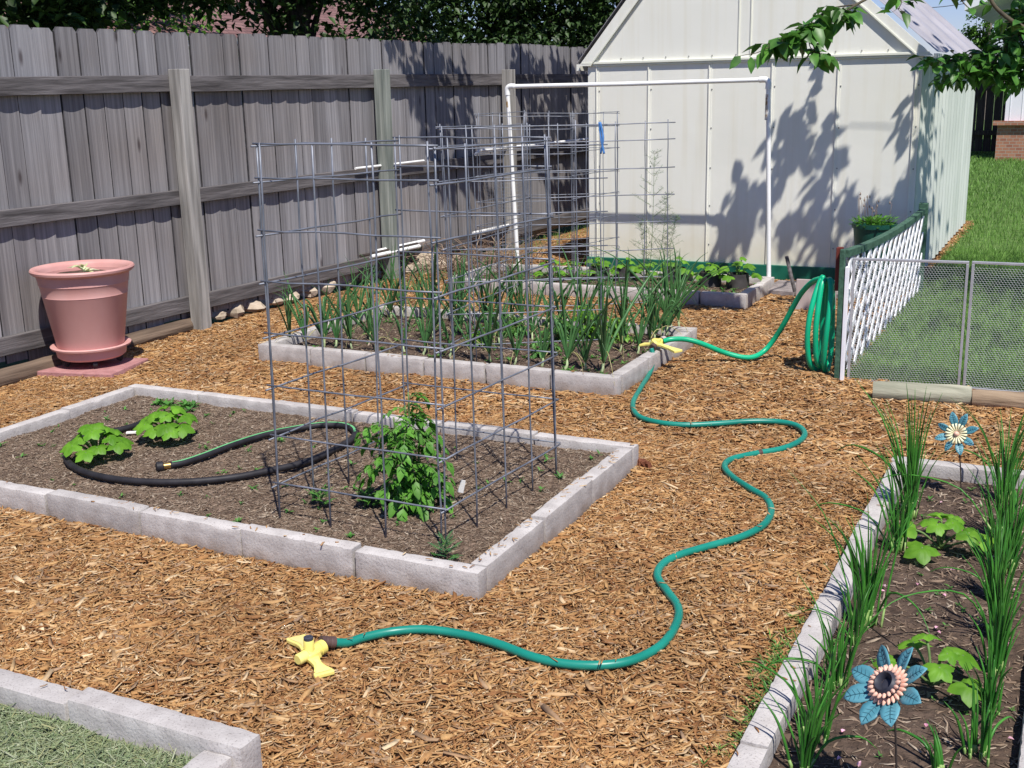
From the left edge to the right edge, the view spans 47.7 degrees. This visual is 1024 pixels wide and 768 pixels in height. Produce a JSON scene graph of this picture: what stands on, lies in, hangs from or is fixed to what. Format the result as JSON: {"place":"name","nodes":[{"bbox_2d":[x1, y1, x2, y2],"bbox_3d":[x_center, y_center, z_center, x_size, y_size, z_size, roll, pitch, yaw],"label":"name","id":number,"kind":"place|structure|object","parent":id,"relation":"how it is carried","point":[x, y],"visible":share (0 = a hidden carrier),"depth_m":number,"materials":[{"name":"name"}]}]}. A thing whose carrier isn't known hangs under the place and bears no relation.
{"place":"outdoors","nodes":[
{"label":"outdoors","id":0,"kind":"place"},
{"bbox_2d":[0,221,1023,767],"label":"mulch path","id":1,"kind":"structure","parent":0,"point":[552,565],"depth_m":3.70,"materials":[{"name":"brown wood"}]},
{"bbox_2d":[0,354,62,386],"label":"edging log","id":2,"kind":"object","parent":1,"relation":"on","point":[14,374],"visible":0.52,"depth_m":6.34,"materials":[{"name":"brown wood"}]},
{"bbox_2d":[37,358,147,377],"bbox_3d":[-2.364,-0.092,6.546,0.465,0.043,0.401,2,15,12],"label":"paving slab","id":3,"kind":"object","parent":1,"relation":"on","point":[110,368],"depth_m":6.44,"materials":[{"name":"pink concrete"}]},
{"bbox_2d":[50,337,130,366],"bbox_3d":[-2.374,-0.180,6.551,0.436,0.112,0.436,6,16,25],"label":"pot saucer","id":4,"kind":"object","parent":3,"relation":"on","point":[67,357],"visible":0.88,"depth_m":6.40,"materials":[{"name":"plastic"}]},
{"bbox_2d":[29,259,134,350],"bbox_3d":[-2.380,-0.423,6.488,0.554,0.477,0.554,6,16,25],"label":"plant pot","id":5,"kind":"object","parent":4,"relation":"on","point":[86,310],"visible":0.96,"depth_m":6.33,"materials":[{"name":"plastic"}]},
{"bbox_2d":[0,669,262,767],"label":"raised bed","id":6,"kind":"object","parent":1,"relation":"on","point":[50,725],"visible":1,"depth_m":2.65,"materials":[{"name":"concrete"}]},
{"bbox_2d":[125,317,193,347],"bbox_3d":[-2.279,-0.301,7.295,0.102,0.106,0.999,5,16,25],"label":"edging log","id":7,"kind":"object","parent":1,"relation":"on","point":[156,333],"visible":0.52,"depth_m":7.32,"materials":[{"name":"brown wood"}]},
{"bbox_2d":[286,634,334,677],"bbox_3d":[-0.546,0.706,3.127,0.096,0.073,0.251,-6,15,-18],"label":"sprinkler","id":8,"kind":"object","parent":1,"relation":"on","point":[311,652],"visible":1,"depth_m":3.09,"materials":[{"name":"yellow plastic"}]},
{"bbox_2d":[0,384,638,602],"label":"raised bed","id":9,"kind":"object","parent":1,"relation":"on","point":[367,550],"visible":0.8,"depth_m":4.32,"materials":[{"name":"concrete"}]},
{"bbox_2d":[59,422,133,462],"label":"squash plant","id":10,"kind":"object","parent":9,"relation":"on","point":[114,439],"visible":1,"depth_m":4.67,"materials":[{"name":"green plant"}]},
{"bbox_2d":[132,405,197,440],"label":"squash plant","id":11,"kind":"object","parent":9,"relation":"on","point":[168,431],"visible":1,"depth_m":4.91,"materials":[{"name":"green plant"}]},
{"bbox_2d":[62,417,357,485],"bbox_3d":[-1.293,0.271,4.777,1.211,0.042,0.836,1,15,9],"label":"soaker hose","id":12,"kind":"object","parent":9,"relation":"on","point":[159,465],"visible":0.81,"depth_m":4.57,"materials":[{"name":"black rubber"}]},
{"bbox_2d":[0,397,603,557],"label":"weed seedlings","id":13,"kind":"object","parent":9,"relation":"on","point":[185,404],"visible":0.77,"depth_m":4.79,"materials":[{"name":"green plant"}]},
{"bbox_2d":[353,392,456,521],"bbox_3d":[-0.356,0.283,4.110,0.423,0.528,0.377,-8,16,-24],"label":"tomato plant","id":14,"kind":"object","parent":9,"relation":"on","point":[413,489],"visible":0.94,"depth_m":4.05,"materials":[{"name":"green plant"}]},
{"bbox_2d":[250,134,560,545],"bbox_3d":[-0.331,-0.205,4.093,0.740,1.318,0.859,6,16,25],"label":"wire cage","id":15,"kind":"object","parent":9,"relation":"on","point":[433,298],"visible":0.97,"depth_m":3.95,"materials":[{"name":"grey metal"}]},
{"bbox_2d":[40,352,892,754],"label":"wood mulch","id":16,"kind":"object","parent":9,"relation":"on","point":[462,566],"visible":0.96,"depth_m":3.83,"materials":[{"name":"brown wood"}]},
{"bbox_2d":[258,305,696,396],"bbox_3d":[-0.183,-0.226,6.761,2.217,0.124,1.320,6,16,25],"label":"raised bed","id":17,"kind":"object","parent":1,"relation":"on","point":[634,369],"visible":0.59,"depth_m":6.39,"materials":[{"name":"concrete"}]},
{"bbox_2d":[273,271,334,345],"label":"onion plant","id":18,"kind":"object","parent":17,"relation":"on","point":[300,321],"visible":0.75,"depth_m":6.71,"materials":[{"name":"green plant"}]},
{"bbox_2d":[275,267,379,346],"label":"onion plant","id":19,"kind":"object","parent":17,"relation":"on","point":[325,324],"visible":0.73,"depth_m":6.71,"materials":[{"name":"green plant"}]},
{"bbox_2d":[313,277,357,348],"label":"onion plant","id":20,"kind":"object","parent":17,"relation":"on","point":[348,330],"visible":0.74,"depth_m":6.60,"materials":[{"name":"green plant"}]},
{"bbox_2d":[318,269,402,350],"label":"onion plant","id":21,"kind":"object","parent":17,"relation":"on","point":[361,326],"visible":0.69,"depth_m":6.58,"materials":[{"name":"green plant"}]},
{"bbox_2d":[340,258,401,325],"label":"onion plant","id":22,"kind":"object","parent":17,"relation":"on","point":[360,302],"visible":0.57,"depth_m":7.35,"materials":[{"name":"green plant"}]},
{"bbox_2d":[342,240,422,318],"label":"onion plant","id":23,"kind":"object","parent":17,"relation":"on","point":[390,307],"visible":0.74,"depth_m":7.45,"materials":[{"name":"green plant"}]},
{"bbox_2d":[349,242,426,317],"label":"onion plant","id":24,"kind":"object","parent":17,"relation":"on","point":[398,298],"visible":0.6,"depth_m":7.50,"materials":[{"name":"green plant"}]},
{"bbox_2d":[401,270,464,354],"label":"onion plant","id":25,"kind":"object","parent":17,"relation":"on","point":[425,335],"visible":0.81,"depth_m":6.45,"materials":[{"name":"green plant"}]},
{"bbox_2d":[419,285,507,359],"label":"onion plant","id":26,"kind":"object","parent":17,"relation":"on","point":[480,319],"visible":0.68,"depth_m":6.33,"materials":[{"name":"green plant"}]},
{"bbox_2d":[443,273,512,361],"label":"onion plant","id":27,"kind":"object","parent":17,"relation":"on","point":[488,337],"visible":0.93,"depth_m":6.24,"materials":[{"name":"green plant"}]},
{"bbox_2d":[436,243,541,322],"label":"onion plant","id":28,"kind":"object","parent":17,"relation":"on","point":[487,290],"visible":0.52,"depth_m":7.22,"materials":[{"name":"green plant"}]},
{"bbox_2d":[466,246,535,326],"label":"onion plant","id":29,"kind":"object","parent":17,"relation":"on","point":[520,301],"visible":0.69,"depth_m":7.11,"materials":[{"name":"green plant"}]},
{"bbox_2d":[493,300,547,364],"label":"onion plant","id":30,"kind":"object","parent":17,"relation":"on","point":[518,341],"visible":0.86,"depth_m":6.16,"materials":[{"name":"green plant"}]},
{"bbox_2d":[313,271,755,373],"bbox_3d":[0.197,-0.482,7.639,2.134,0.036,3.102,6,16,25],"label":"weed cover","id":31,"kind":"object","parent":17,"relation":"on","point":[508,358],"visible":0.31,"depth_m":6.91,"materials":[{"name":"green plant"}]},
{"bbox_2d":[504,265,578,339],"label":"onion plant","id":32,"kind":"object","parent":17,"relation":"on","point":[535,309],"visible":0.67,"depth_m":6.80,"materials":[{"name":"green plant"}]},
{"bbox_2d":[531,307,569,366],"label":"onion plant","id":33,"kind":"object","parent":17,"relation":"on","point":[542,346],"visible":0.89,"depth_m":6.11,"materials":[{"name":"green plant"}]},
{"bbox_2d":[435,119,675,361],"bbox_3d":[0.307,-0.875,6.693,0.851,1.292,1.667,6,16,25],"label":"wire cage","id":34,"kind":"object","parent":17,"relation":"on","point":[601,141],"visible":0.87,"depth_m":6.30,"materials":[{"name":"grey metal"}]},
{"bbox_2d":[542,279,621,370],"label":"onion plant","id":35,"kind":"object","parent":17,"relation":"on","point":[584,351],"visible":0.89,"depth_m":6.00,"materials":[{"name":"green plant"}]},
{"bbox_2d":[534,256,636,371],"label":"onion plant","id":36,"kind":"object","parent":17,"relation":"on","point":[569,348],"visible":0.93,"depth_m":6.01,"materials":[{"name":"green plant"}]},
{"bbox_2d":[557,241,620,326],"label":"onion plant","id":37,"kind":"object","parent":17,"relation":"on","point":[580,302],"visible":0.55,"depth_m":6.98,"materials":[{"name":"green plant"}]},
{"bbox_2d":[591,250,632,329],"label":"onion plant","id":38,"kind":"object","parent":17,"relation":"on","point":[624,285],"visible":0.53,"depth_m":6.82,"materials":[{"name":"green plant"}]},
{"bbox_2d":[579,251,677,385],"bbox_3d":[0.576,-0.352,5.984,0.240,0.604,0.873,7,17,31],"label":"onion plant","id":39,"kind":"object","parent":17,"relation":"on","point":[605,339],"visible":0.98,"depth_m":5.96,"materials":[{"name":"green plant"}]},
{"bbox_2d":[617,289,661,354],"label":"onion plant","id":40,"kind":"object","parent":17,"relation":"on","point":[642,328],"visible":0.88,"depth_m":6.37,"materials":[{"name":"green plant"}]},
{"bbox_2d":[585,241,696,325],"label":"onion plant","id":41,"kind":"object","parent":17,"relation":"on","point":[641,282],"visible":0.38,"depth_m":6.88,"materials":[{"name":"green plant"}]},
{"bbox_2d":[607,264,683,356],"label":"onion plant","id":42,"kind":"object","parent":17,"relation":"on","point":[622,332],"visible":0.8,"depth_m":6.44,"materials":[{"name":"green plant"}]},
{"bbox_2d":[631,271,667,343],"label":"onion plant","id":43,"kind":"object","parent":17,"relation":"on","point":[649,325],"visible":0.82,"depth_m":6.50,"materials":[{"name":"green plant"}]},
{"bbox_2d":[613,240,697,325],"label":"onion plant","id":44,"kind":"object","parent":17,"relation":"on","point":[677,286],"visible":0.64,"depth_m":6.91,"materials":[{"name":"green plant"}]},
{"bbox_2d":[611,261,729,337],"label":"onion plant","id":45,"kind":"object","parent":17,"relation":"on","point":[655,320],"visible":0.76,"depth_m":6.63,"materials":[{"name":"green plant"}]},
{"bbox_2d":[620,260,723,336],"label":"onion plant","id":46,"kind":"object","parent":17,"relation":"on","point":[665,322],"visible":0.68,"depth_m":6.68,"materials":[{"name":"green plant"}]},
{"bbox_2d":[642,244,733,336],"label":"onion plant","id":47,"kind":"object","parent":17,"relation":"on","point":[677,297],"visible":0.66,"depth_m":6.77,"materials":[{"name":"green plant"}]},
{"bbox_2d":[393,230,584,282],"bbox_3d":[-0.328,-1.088,9.635,2.008,0.335,1.398,-13,18,-38],"label":"brush pile","id":48,"kind":"object","parent":1,"relation":"on","point":[474,261],"visible":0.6,"depth_m":9.58,"materials":[{"name":"brown wood"}]},
{"bbox_2d":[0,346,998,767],"bbox_3d":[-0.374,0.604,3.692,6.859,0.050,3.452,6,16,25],"label":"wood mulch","id":49,"kind":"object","parent":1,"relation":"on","point":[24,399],"visible":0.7,"depth_m":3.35,"materials":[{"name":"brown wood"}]},
{"bbox_2d":[485,172,533,261],"bbox_3d":[-0.024,-1.482,10.215,0.414,0.770,0.401,6,16,25],"label":"wire netting roll","id":50,"kind":"object","parent":1,"relation":"on","point":[518,194],"visible":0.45,"depth_m":10.16,"materials":[{"name":"grey metal"}]},
{"bbox_2d":[36,229,1023,481],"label":"wood mulch","id":51,"kind":"object","parent":1,"relation":"on","point":[875,435],"visible":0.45,"depth_m":5.84,"materials":[{"name":"brown wood"}]},
{"bbox_2d":[318,348,807,669],"bbox_3d":[0.568,0.310,4.520,1.003,0.125,3.455,4,15,21],"label":"garden hose","id":52,"kind":"object","parent":1,"relation":"on","point":[662,643],"visible":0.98,"depth_m":3.29,"materials":[{"name":"green rubber"}]},
{"bbox_2d":[449,263,773,308],"bbox_3d":[0.725,-0.747,8.708,2.317,0.126,0.818,6,16,25],"label":"raised bed","id":53,"kind":"object","parent":1,"relation":"on","point":[748,297],"visible":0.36,"depth_m":8.38,"materials":[{"name":"concrete"}]},
{"bbox_2d":[473,110,619,296],"bbox_3d":[0.281,-1.335,8.469,1.124,1.302,0.500,-3,14,-6],"label":"wire cage","id":54,"kind":"object","parent":53,"relation":"on","point":[525,177],"visible":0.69,"depth_m":8.37,"materials":[{"name":"grey metal"}]},
{"bbox_2d":[726,272,748,288],"bbox_3d":[1.640,-0.754,8.420,0.170,0.100,0.170,6,16,25],"label":"plant collar","id":55,"kind":"object","parent":53,"relation":"on","point":[740,281],"visible":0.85,"depth_m":8.35,"materials":[{"name":"grey plastic"}]},
{"bbox_2d":[718,257,762,281],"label":"squash plant","id":56,"kind":"object","parent":53,"relation":"on","point":[751,267],"visible":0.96,"depth_m":8.34,"materials":[{"name":"green plant"}]},
{"bbox_2d":[505,76,771,276],"bbox_3d":[0.931,-1.548,8.862,2.164,1.510,0.043,6,16,25],"label":"pipe frame","id":57,"kind":"object","parent":1,"relation":"on","point":[762,79],"visible":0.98,"depth_m":8.53,"materials":[{"name":"white plastic"}]},
{"bbox_2d":[630,148,680,295],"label":"asparagus fern","id":58,"kind":"object","parent":1,"relation":"on","point":[642,233],"visible":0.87,"depth_m":8.01,"materials":[{"name":"green plant"}]},
{"bbox_2d":[577,0,980,284],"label":"garden shed","id":59,"kind":"structure","parent":1,"relation":"on","point":[874,119],"depth_m":8.90,"materials":[{"name":"paint"}]},
{"bbox_2d":[795,279,836,310],"bbox_3d":[2.020,-0.588,7.699,0.260,0.211,0.041,5,16,22],"label":"leaning board","id":60,"kind":"object","parent":1,"relation":"on","point":[804,302],"visible":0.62,"depth_m":7.71,"materials":[{"name":"beige wood"}]},
{"bbox_2d":[697,487,1022,765],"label":"weed growth","id":61,"kind":"object","parent":1,"relation":"on","point":[775,658],"visible":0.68,"depth_m":2.98,"materials":[{"name":"green plant"}]},
{"bbox_2d":[727,456,1023,767],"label":"raised bed","id":62,"kind":"object","parent":1,"relation":"on","point":[763,747],"visible":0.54,"depth_m":3.02,"materials":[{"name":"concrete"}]},
{"bbox_2d":[733,616,867,743],"bbox_3d":[0.660,0.655,2.682,0.210,0.288,0.326,-3,14,-5],"label":"chive clump","id":63,"kind":"object","parent":62,"relation":"on","point":[809,700],"visible":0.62,"depth_m":2.62,"materials":[{"name":"green plant"}]},
{"bbox_2d":[755,679,876,767],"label":"chive clump","id":64,"kind":"object","parent":62,"relation":"on","point":[808,743],"visible":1,"depth_m":2.49,"materials":[{"name":"green plant"}]},
{"bbox_2d":[767,572,877,691],"bbox_3d":[0.770,0.620,2.834,0.191,0.276,0.208,-10,17,-30],"label":"chive clump","id":65,"kind":"object","parent":62,"relation":"on","point":[840,675],"visible":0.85,"depth_m":2.84,"materials":[{"name":"green plant"}]},
{"bbox_2d":[801,555,888,645],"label":"chive clump","id":66,"kind":"object","parent":62,"relation":"on","point":[858,617],"visible":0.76,"depth_m":3.07,"materials":[{"name":"green plant"}]},
{"bbox_2d":[788,470,932,641],"bbox_3d":[0.983,0.465,3.136,0.249,0.417,0.526,-12,18,-36],"label":"chive clump","id":67,"kind":"object","parent":62,"relation":"on","point":[863,576],"visible":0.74,"depth_m":3.14,"materials":[{"name":"green plant"}]},
{"bbox_2d":[808,445,934,554],"bbox_3d":[1.128,0.349,3.685,0.398,0.361,0.176,6,16,25],"label":"chive clump","id":68,"kind":"object","parent":62,"relation":"on","point":[902,545],"visible":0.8,"depth_m":3.65,"materials":[{"name":"green plant"}]},
{"bbox_2d":[843,645,926,767],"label":"metal flower","id":69,"kind":"object","parent":62,"relation":"on","point":[884,684],"visible":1,"depth_m":2.28,"materials":[{"name":"blue metal"}]},
{"bbox_2d":[834,378,944,521],"bbox_3d":[1.315,0.195,4.011,0.280,0.490,0.552,0,14,4],"label":"chive clump","id":70,"kind":"object","parent":62,"relation":"on","point":[914,453],"visible":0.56,"depth_m":3.88,"materials":[{"name":"green plant"}]},
{"bbox_2d":[886,721,964,767],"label":"chive clump","id":71,"kind":"object","parent":62,"relation":"on","point":[937,760],"visible":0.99,"depth_m":2.50,"materials":[{"name":"green plant"}]},
{"bbox_2d":[872,633,983,707],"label":"squash plant","id":72,"kind":"object","parent":62,"relation":"on","point":[938,671],"visible":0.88,"depth_m":2.80,"materials":[{"name":"green plant"}]},
{"bbox_2d":[894,512,993,564],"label":"squash plant","id":73,"kind":"object","parent":62,"relation":"on","point":[921,553],"visible":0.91,"depth_m":3.60,"materials":[{"name":"green plant"}]},
{"bbox_2d":[868,431,1023,536],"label":"chive clump","id":74,"kind":"object","parent":62,"relation":"on","point":[998,490],"visible":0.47,"depth_m":3.73,"materials":[{"name":"green plant"}]},
{"bbox_2d":[869,512,1023,633],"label":"chive clump","id":75,"kind":"object","parent":62,"relation":"on","point":[1000,589],"visible":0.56,"depth_m":3.05,"materials":[{"name":"green plant"}]},
{"bbox_2d":[934,412,978,494],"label":"metal flower","id":76,"kind":"object","parent":62,"relation":"on","point":[955,424],"visible":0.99,"depth_m":4.09,"materials":[{"name":"blue metal"}]},
{"bbox_2d":[928,491,1023,589],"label":"chive clump","id":77,"kind":"object","parent":62,"relation":"on","point":[997,528],"visible":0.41,"depth_m":3.27,"materials":[{"name":"green plant"}]},
{"bbox_2d":[944,677,1014,767],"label":"chive clump","id":78,"kind":"object","parent":62,"relation":"on","point":[987,732],"visible":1,"depth_m":2.53,"materials":[{"name":"green plant"}]},
{"bbox_2d":[945,397,1023,503],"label":"chive clump","id":79,"kind":"object","parent":62,"relation":"on","point":[1013,456],"visible":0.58,"depth_m":4.03,"materials":[{"name":"green plant"}]},
{"bbox_2d":[963,630,1019,717],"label":"chive clump","id":80,"kind":"object","parent":62,"relation":"on","point":[990,691],"visible":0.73,"depth_m":2.70,"materials":[{"name":"green plant"}]},
{"bbox_2d":[969,576,1023,676],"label":"chive clump","id":81,"kind":"object","parent":62,"relation":"on","point":[1000,645],"visible":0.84,"depth_m":2.88,"materials":[{"name":"green plant"}]},
{"bbox_2d":[980,469,1023,575],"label":"chive clump","id":82,"kind":"object","parent":62,"relation":"on","point":[1013,502],"visible":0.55,"depth_m":3.47,"materials":[{"name":"green plant"}]},
{"bbox_2d":[834,202,928,379],"bbox_3d":[2.290,-0.655,7.080,0.075,0.716,2.850,6,16,26],"label":"lattice fence","id":83,"kind":"object","parent":1,"relation":"on","point":[918,219],"visible":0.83,"depth_m":6.63,"materials":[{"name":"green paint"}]},
{"bbox_2d":[663,275,834,372],"bbox_3d":[1.284,-0.353,6.233,0.884,0.518,0.344,4,15,21],"label":"garden hose","id":84,"kind":"object","parent":83,"relation":"hanging from","point":[823,297],"visible":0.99,"depth_m":6.05,"materials":[{"name":"green rubber"}]},
{"bbox_2d":[866,291,898,301],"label":"paving slab","id":85,"kind":"structure","parent":1,"relation":"on","point":[884,297],"depth_m":8.07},
{"bbox_2d":[849,192,898,292],"bbox_3d":[2.544,-0.996,8.190,0.352,0.703,0.360,6,16,25],"label":"planter","id":86,"kind":"object","parent":85,"relation":"on","point":[871,227],"visible":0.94,"depth_m":8.10,"materials":[{"name":"green plastic"}]},
{"bbox_2d":[847,258,968,384],"bbox_3d":[1.965,-0.303,5.776,0.542,0.640,0.016,4,15,21],"label":"panel fence","id":87,"kind":"object","parent":1,"relation":"on","point":[904,261],"visible":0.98,"depth_m":5.77,"materials":[{"name":"metal"}]},
{"bbox_2d":[872,381,971,404],"bbox_3d":[1.956,0.046,5.537,0.445,0.109,0.109,3,15,18],"label":"edging log","id":88,"kind":"object","parent":1,"relation":"on","point":[895,390],"visible":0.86,"depth_m":5.50,"materials":[{"name":"beige wood"}]},
{"bbox_2d":[963,261,1023,391],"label":"panel fence","id":89,"kind":"object","parent":1,"relation":"on","point":[965,373],"visible":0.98,"depth_m":5.63,"materials":[{"name":"metal"}]},
{"bbox_2d":[971,389,1023,408],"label":"edging log","id":90,"kind":"object","parent":1,"relation":"on","point":[995,398],"visible":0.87,"depth_m":5.38,"materials":[{"name":"beige wood"}]},
{"bbox_2d":[0,91,1023,368],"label":"ground","id":91,"kind":"structure","parent":0,"point":[556,231],"depth_m":9.67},
{"bbox_2d":[0,0,299,59],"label":"shade tree","id":92,"kind":"object","parent":91,"relation":"on","point":[75,15],"visible":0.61,"depth_m":8.90,"materials":[{"name":"green plant"}]},
{"bbox_2d":[101,0,234,35],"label":"shade tree","id":93,"kind":"object","parent":91,"relation":"on","point":[191,20],"visible":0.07,"depth_m":18.85,"materials":[{"name":"green plant"}]},
{"bbox_2d":[5,0,425,135],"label":"neighbour house","id":94,"kind":"structure","parent":91,"relation":"on","point":[242,25],"depth_m":21.66,"materials":[{"name":"brown"}]},
{"bbox_2d":[129,0,423,45],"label":"shade tree","id":95,"kind":"object","parent":91,"relation":"on","point":[291,12],"visible":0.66,"depth_m":11.24,"materials":[{"name":"green plant"}]},
{"bbox_2d":[0,24,588,363],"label":"wooden fence","id":96,"kind":"object","parent":91,"relation":"on","point":[106,152],"visible":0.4,"depth_m":7.83,"materials":[{"name":"grey wood"}]},
{"bbox_2d":[268,7,601,48],"bbox_3d":[1.155,-3.620,15.442,1.080,2.282,12.644,7,17,29],"label":"hedge","id":97,"kind":"object","parent":91,"relation":"on","point":[556,41],"visible":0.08,"depth_m":11.77,"materials":[{"name":"green plant"}]},
{"bbox_2d":[319,0,620,47],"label":"shade tree","id":98,"kind":"object","parent":91,"relation":"on","point":[596,14],"visible":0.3,"depth_m":14.62,"materials":[{"name":"green plant"}]},
{"bbox_2d":[384,0,1004,82],"label":"sky","id":99,"kind":"structure","parent":0,"point":[957,17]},
{"bbox_2d":[844,162,1023,390],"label":"lawn","id":100,"kind":"structure","parent":0,"point":[979,241],"depth_m":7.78,"materials":[{"name":"green plant"}]},
{"bbox_2d":[729,0,1023,103],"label":"pear tree","id":101,"kind":"object","parent":100,"relation":"on","point":[822,30],"visible":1,"depth_m":6.68,"materials":[{"name":"green plant"}]},
{"bbox_2d":[925,141,1023,288],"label":"lawn grass","id":102,"kind":"structure","parent":100,"relation":"on","point":[1017,185],"depth_m":13.25,"materials":[{"name":"green plant"}]},
{"bbox_2d":[964,0,1023,160],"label":"white house","id":103,"kind":"structure","parent":0,"point":[1010,137],"depth_m":21.08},
{"bbox_2d":[971,60,1005,150],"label":"dark gate","id":104,"kind":"structure","parent":103,"relation":"attached to","point":[981,134],"depth_m":21.97,"materials":[{"name":"brown wood"}]},
{"bbox_2d":[966,125,1021,220],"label":"lawn","id":105,"kind":"structure","parent":0,"point":[977,197],"depth_m":17.04,"materials":[{"name":"green plant"}]},
{"bbox_2d":[958,13,995,140],"bbox_3d":[10.845,-7.524,26.876,0.934,3.733,0.888,-9,16,-28],"label":"young tree","id":106,"kind":"object","parent":105,"relation":"on","point":[975,35],"visible":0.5,"depth_m":26.71,"materials":[{"name":"green plant"}]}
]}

